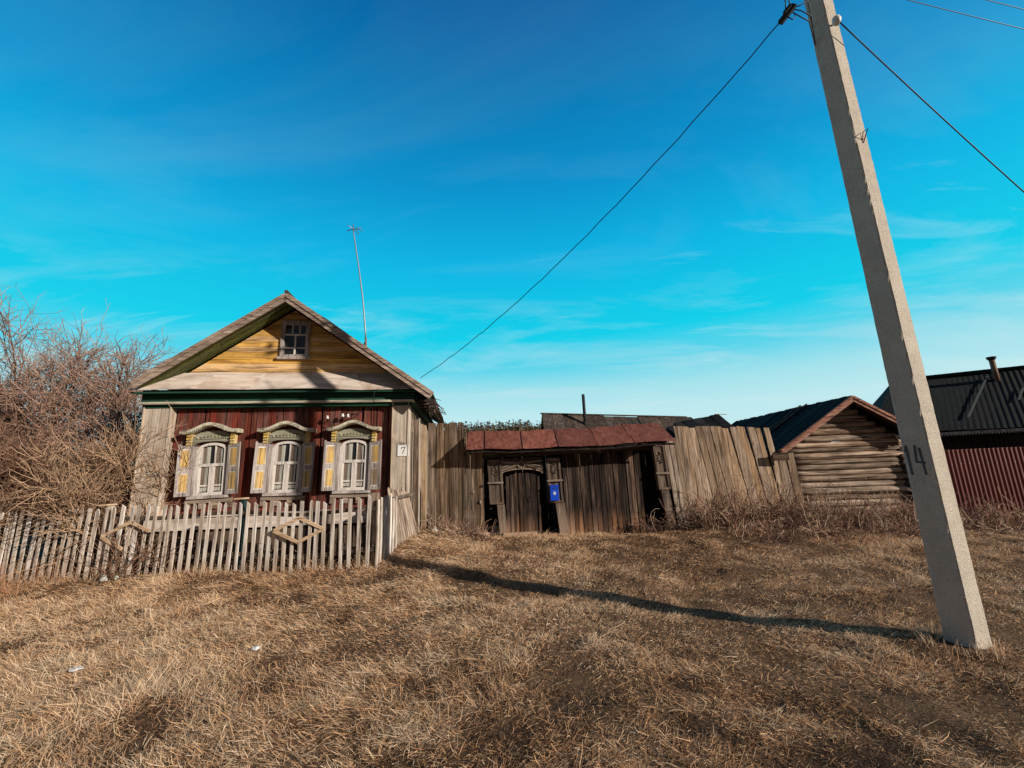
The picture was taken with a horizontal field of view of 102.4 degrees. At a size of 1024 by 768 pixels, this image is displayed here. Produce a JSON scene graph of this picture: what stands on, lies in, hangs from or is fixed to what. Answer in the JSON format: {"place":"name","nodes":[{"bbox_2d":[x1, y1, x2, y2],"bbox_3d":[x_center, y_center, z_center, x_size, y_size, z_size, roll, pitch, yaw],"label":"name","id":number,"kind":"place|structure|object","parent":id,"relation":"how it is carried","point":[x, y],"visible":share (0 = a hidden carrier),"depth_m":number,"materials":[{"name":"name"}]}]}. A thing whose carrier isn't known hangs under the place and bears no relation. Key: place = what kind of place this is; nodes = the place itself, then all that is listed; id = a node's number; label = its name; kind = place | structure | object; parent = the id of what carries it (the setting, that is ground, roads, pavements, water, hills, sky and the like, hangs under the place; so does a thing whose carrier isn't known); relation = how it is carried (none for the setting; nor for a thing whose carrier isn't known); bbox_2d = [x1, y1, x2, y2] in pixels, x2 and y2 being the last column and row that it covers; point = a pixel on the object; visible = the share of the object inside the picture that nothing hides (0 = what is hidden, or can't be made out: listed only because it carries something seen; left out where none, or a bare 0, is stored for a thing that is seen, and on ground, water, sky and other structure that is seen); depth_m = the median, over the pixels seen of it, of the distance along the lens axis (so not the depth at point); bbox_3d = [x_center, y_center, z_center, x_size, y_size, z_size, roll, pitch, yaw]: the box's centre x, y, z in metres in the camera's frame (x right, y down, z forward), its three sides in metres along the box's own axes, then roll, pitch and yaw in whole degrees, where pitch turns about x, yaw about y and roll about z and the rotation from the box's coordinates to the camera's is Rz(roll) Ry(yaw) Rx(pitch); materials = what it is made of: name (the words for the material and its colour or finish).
{"place":"outdoors","nodes":[
{"label":"outdoors","id":0,"kind":"place"},
{"bbox_2d":[0,473,1023,767],"bbox_3d":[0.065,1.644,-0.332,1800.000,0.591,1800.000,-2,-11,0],"label":"ground","id":1,"kind":"structure","parent":0,"point":[912,711],"depth_m":4.01,"materials":[{"name":"brown plant"}]},
{"bbox_2d":[0,479,39,561],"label":"bare bush","id":2,"kind":"object","parent":1,"relation":"on","point":[1,521],"visible":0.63,"depth_m":7.92,"materials":[{"name":"brown plant"}]},
{"bbox_2d":[0,408,94,562],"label":"bare bush","id":3,"kind":"object","parent":1,"relation":"on","point":[12,467],"visible":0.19,"depth_m":9.05,"materials":[{"name":"brown plant"}]},
{"bbox_2d":[0,344,120,497],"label":"bare bush","id":4,"kind":"object","parent":1,"relation":"on","point":[31,400],"visible":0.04,"depth_m":11.56,"materials":[{"name":"brown plant"}]},
{"bbox_2d":[0,404,139,565],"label":"bare bush","id":5,"kind":"object","parent":1,"relation":"on","point":[35,482],"visible":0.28,"depth_m":8.71,"materials":[{"name":"brown plant"}]},
{"bbox_2d":[68,666,83,671],"bbox_3d":[-4.391,2.868,4.151,0.132,0.020,0.114,-12,-15,41],"label":"plastic scrap","id":6,"kind":"object","parent":1,"relation":"on","point":[73,669],"visible":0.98,"depth_m":4.14,"materials":[{"name":"white plastic"}]},
{"bbox_2d":[0,322,170,554],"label":"bare bush","id":7,"kind":"object","parent":1,"relation":"on","point":[114,402],"visible":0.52,"depth_m":10.19,"materials":[{"name":"brown plant"}]},
{"bbox_2d":[0,283,180,560],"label":"bare bush","id":8,"kind":"object","parent":1,"relation":"on","point":[5,350],"visible":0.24,"depth_m":10.64,"materials":[{"name":"brown plant"}]},
{"bbox_2d":[0,400,204,578],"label":"bare bush","id":9,"kind":"object","parent":1,"relation":"on","point":[82,496],"visible":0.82,"depth_m":8.04,"materials":[{"name":"brown plant"}]},
{"bbox_2d":[99,574,108,582],"bbox_3d":[-7.290,3.473,7.348,0.148,0.139,0.110,-2,-11,0],"label":"stone","id":10,"kind":"object","parent":1,"relation":"on","point":[105,578],"visible":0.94,"depth_m":7.33,"materials":[{"name":"white stone"}]},
{"bbox_2d":[77,407,149,555],"bbox_3d":[-9.066,2.136,10.216,3.463,4.042,2.869,-9,-13,31],"label":"bare bush","id":11,"kind":"object","parent":1,"relation":"on","point":[133,463],"visible":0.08,"depth_m":9.52,"materials":[{"name":"brown plant"}]},
{"bbox_2d":[56,513,195,586],"bbox_3d":[-6.798,2.947,7.401,1.881,1.207,1.689,-2,-11,0],"label":"bare bush","id":12,"kind":"object","parent":1,"relation":"on","point":[115,546],"visible":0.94,"depth_m":7.30,"materials":[{"name":"brown plant"}]},
{"bbox_2d":[0,492,379,582],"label":"picket fence","id":13,"kind":"object","parent":1,"relation":"on","point":[243,512],"visible":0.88,"depth_m":7.68,"materials":[{"name":"grey wood"}]},
{"bbox_2d":[5,530,493,581],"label":"leaf litter","id":14,"kind":"object","parent":1,"relation":"on","point":[223,563],"visible":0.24,"depth_m":8.12,"materials":[{"name":"brown plant"}]},
{"bbox_2d":[121,290,446,562],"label":"wooden house","id":15,"kind":"structure","parent":1,"relation":"on","point":[288,397],"depth_m":9.45,"materials":[{"name":"brown wood"}]},
{"bbox_2d":[173,422,242,509],"bbox_3d":[-6.700,1.792,9.112,1.286,1.878,0.248,-2,-11,-7],"label":"window","id":16,"kind":"structure","parent":15,"relation":"in","point":[216,476],"depth_m":9.14,"materials":[{"name":"white paint"}]},
{"bbox_2d":[250,421,316,505],"bbox_3d":[-5.131,1.782,9.298,1.279,1.878,0.247,0,-12,-7],"label":"window","id":17,"kind":"structure","parent":15,"relation":"in","point":[283,470],"depth_m":9.32,"materials":[{"name":"white paint"}]},
{"bbox_2d":[276,321,311,359],"bbox_3d":[-5.241,-1.066,9.959,0.776,0.971,0.081,0,-12,-7],"label":"attic window","id":18,"kind":"structure","parent":15,"relation":"in","point":[295,335],"depth_m":9.97,"materials":[{"name":"white paint"}]},
{"bbox_2d":[321,420,381,503],"bbox_3d":[-3.662,1.773,9.472,1.282,1.879,0.248,0,-12,-7],"label":"window","id":19,"kind":"structure","parent":15,"relation":"in","point":[356,470],"depth_m":9.50,"materials":[{"name":"white paint"}]},
{"bbox_2d":[347,224,366,345],"bbox_3d":[-4.872,-2.964,12.940,0.775,4.503,0.412,0,-12,-12],"label":"tv antenna","id":20,"kind":"object","parent":15,"relation":"on","point":[365,342],"visible":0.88,"depth_m":12.90,"materials":[{"name":"metal"}]},
{"bbox_2d":[372,487,417,567],"bbox_3d":[-2.452,2.837,8.494,0.358,1.395,1.824,-5,-12,12],"label":"picket fence","id":21,"kind":"object","parent":1,"relation":"on","point":[395,516],"visible":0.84,"depth_m":8.30,"materials":[{"name":"grey wood"}]},
{"bbox_2d":[413,418,484,531],"bbox_3d":[-1.612,2.342,10.572,1.712,2.925,0.573,-2,-11,0],"label":"board fence","id":22,"kind":"object","parent":1,"relation":"on","point":[454,453],"visible":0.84,"depth_m":10.69,"materials":[{"name":"brown wood"}]},
{"bbox_2d":[471,530,488,535],"bbox_3d":[-0.780,3.676,10.125,0.467,0.164,0.116,-4,-12,8],"label":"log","id":23,"kind":"object","parent":1,"relation":"on","point":[487,533],"visible":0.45,"depth_m":10.09,"materials":[{"name":"brown wood"}]},
{"bbox_2d":[436,419,540,474],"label":"forest","id":24,"kind":"object","parent":1,"relation":"on","point":[513,427],"visible":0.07,"depth_m":150.58,"materials":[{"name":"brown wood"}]},
{"bbox_2d":[0,467,1023,575],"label":"dry weeds","id":25,"kind":"object","parent":1,"relation":"on","point":[810,513],"visible":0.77,"depth_m":9.50,"materials":[{"name":"brown plant"}]},
{"bbox_2d":[851,478,884,528],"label":"dry stalks","id":26,"kind":"object","parent":25,"relation":"on","point":[882,505],"visible":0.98,"depth_m":8.87,"materials":[{"name":"brown plant"}]},
{"bbox_2d":[466,423,691,536],"bbox_3d":[1.742,2.519,10.820,5.724,2.822,1.364,-2,-11,0],"label":"gateway","id":27,"kind":"object","parent":1,"relation":"on","point":[620,481],"visible":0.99,"depth_m":10.73,"materials":[{"name":"brown wood"}]},
{"bbox_2d":[504,473,541,531],"bbox_3d":[0.270,3.057,10.602,0.940,1.505,0.132,-2,-11,0],"label":"wicket door","id":28,"kind":"structure","parent":27,"relation":"in","point":[532,521],"depth_m":10.60,"materials":[{"name":"brown wood"}]},
{"bbox_2d":[549,485,558,500],"bbox_3d":[1.085,2.777,10.522,0.226,0.380,0.103,-2,-11,0],"label":"mailbox","id":29,"kind":"object","parent":27,"relation":"attached to","point":[554,492],"visible":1,"depth_m":10.49,"materials":[{"name":"blue metal"}]},
{"bbox_2d":[667,414,733,505],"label":"plank shed","id":30,"kind":"structure","parent":1,"relation":"on","point":[716,420],"depth_m":16.27,"materials":[{"name":"grey wood"}]},
{"bbox_2d":[673,426,805,525],"bbox_3d":[5.899,2.464,10.842,3.315,2.827,0.240,-2,-11,0],"label":"board fence","id":31,"kind":"object","parent":1,"relation":"on","point":[694,447],"visible":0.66,"depth_m":10.79,"materials":[{"name":"brown wood"}]},
{"bbox_2d":[721,490,764,529],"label":"dry stalks","id":32,"kind":"object","parent":1,"relation":"on","point":[745,504],"visible":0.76,"depth_m":9.79,"materials":[{"name":"brown plant"}]},
{"bbox_2d":[709,395,915,517],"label":"log shed","id":33,"kind":"structure","parent":1,"relation":"on","point":[849,443],"depth_m":11.02,"materials":[{"name":"brown wood"}]},
{"bbox_2d":[804,0,992,648],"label":"utility pole","id":34,"kind":"object","parent":1,"relation":"on","point":[963,621],"visible":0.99,"depth_m":4.58,"materials":[{"name":"concrete"}]},
{"bbox_2d":[778,0,815,44],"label":"wire clamp","id":35,"kind":"object","parent":34,"relation":"attached to","point":[790,8],"visible":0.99,"depth_m":5.16,"materials":[{"name":"black metal"}]},
{"bbox_2d":[421,23,778,377],"bbox_3d":[0.552,-2.389,7.832,0.014,3.115,8.511,9,-16,-43],"label":"overhead wire","id":36,"kind":"object","parent":35,"relation":"attached to","point":[626,193],"visible":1,"depth_m":6.48,"materials":[{"name":"black metal"}]},
{"bbox_2d":[840,22,1023,192],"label":"overhead wire","id":37,"kind":"object","parent":34,"relation":"attached to","point":[912,90],"visible":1,"depth_m":5.53,"materials":[{"name":"black metal"}]},
{"bbox_2d":[873,356,1023,449],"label":"farmhouse","id":38,"kind":"object","parent":1,"relation":"on","point":[978,409],"visible":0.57,"depth_m":16.15,"materials":[{"name":"corrugated metal"}]},
{"bbox_2d":[944,447,1023,520],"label":"metal fence","id":39,"kind":"object","parent":1,"relation":"on","point":[989,472],"visible":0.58,"depth_m":10.35,"materials":[{"name":"metal"}]},
{"bbox_2d":[0,0,1023,473],"label":"sky","id":40,"kind":"structure","parent":0,"point":[182,166],"materials":[{"name":"blue"}]},
{"bbox_2d":[540,394,692,508],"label":"barn","id":41,"kind":"structure","parent":0,"point":[549,421],"depth_m":16.88,"materials":[{"name":"wood"}]},
{"bbox_2d":[908,0,1023,29],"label":"overhead wire","id":42,"kind":"object","parent":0,"point":[965,14],"visible":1,"depth_m":6.16,"materials":[{"name":"metal"}]},
{"bbox_2d":[986,0,1023,9],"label":"overhead wire","id":43,"kind":"object","parent":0,"point":[1004,4],"visible":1,"depth_m":6.19,"materials":[{"name":"metal"}]}
]}

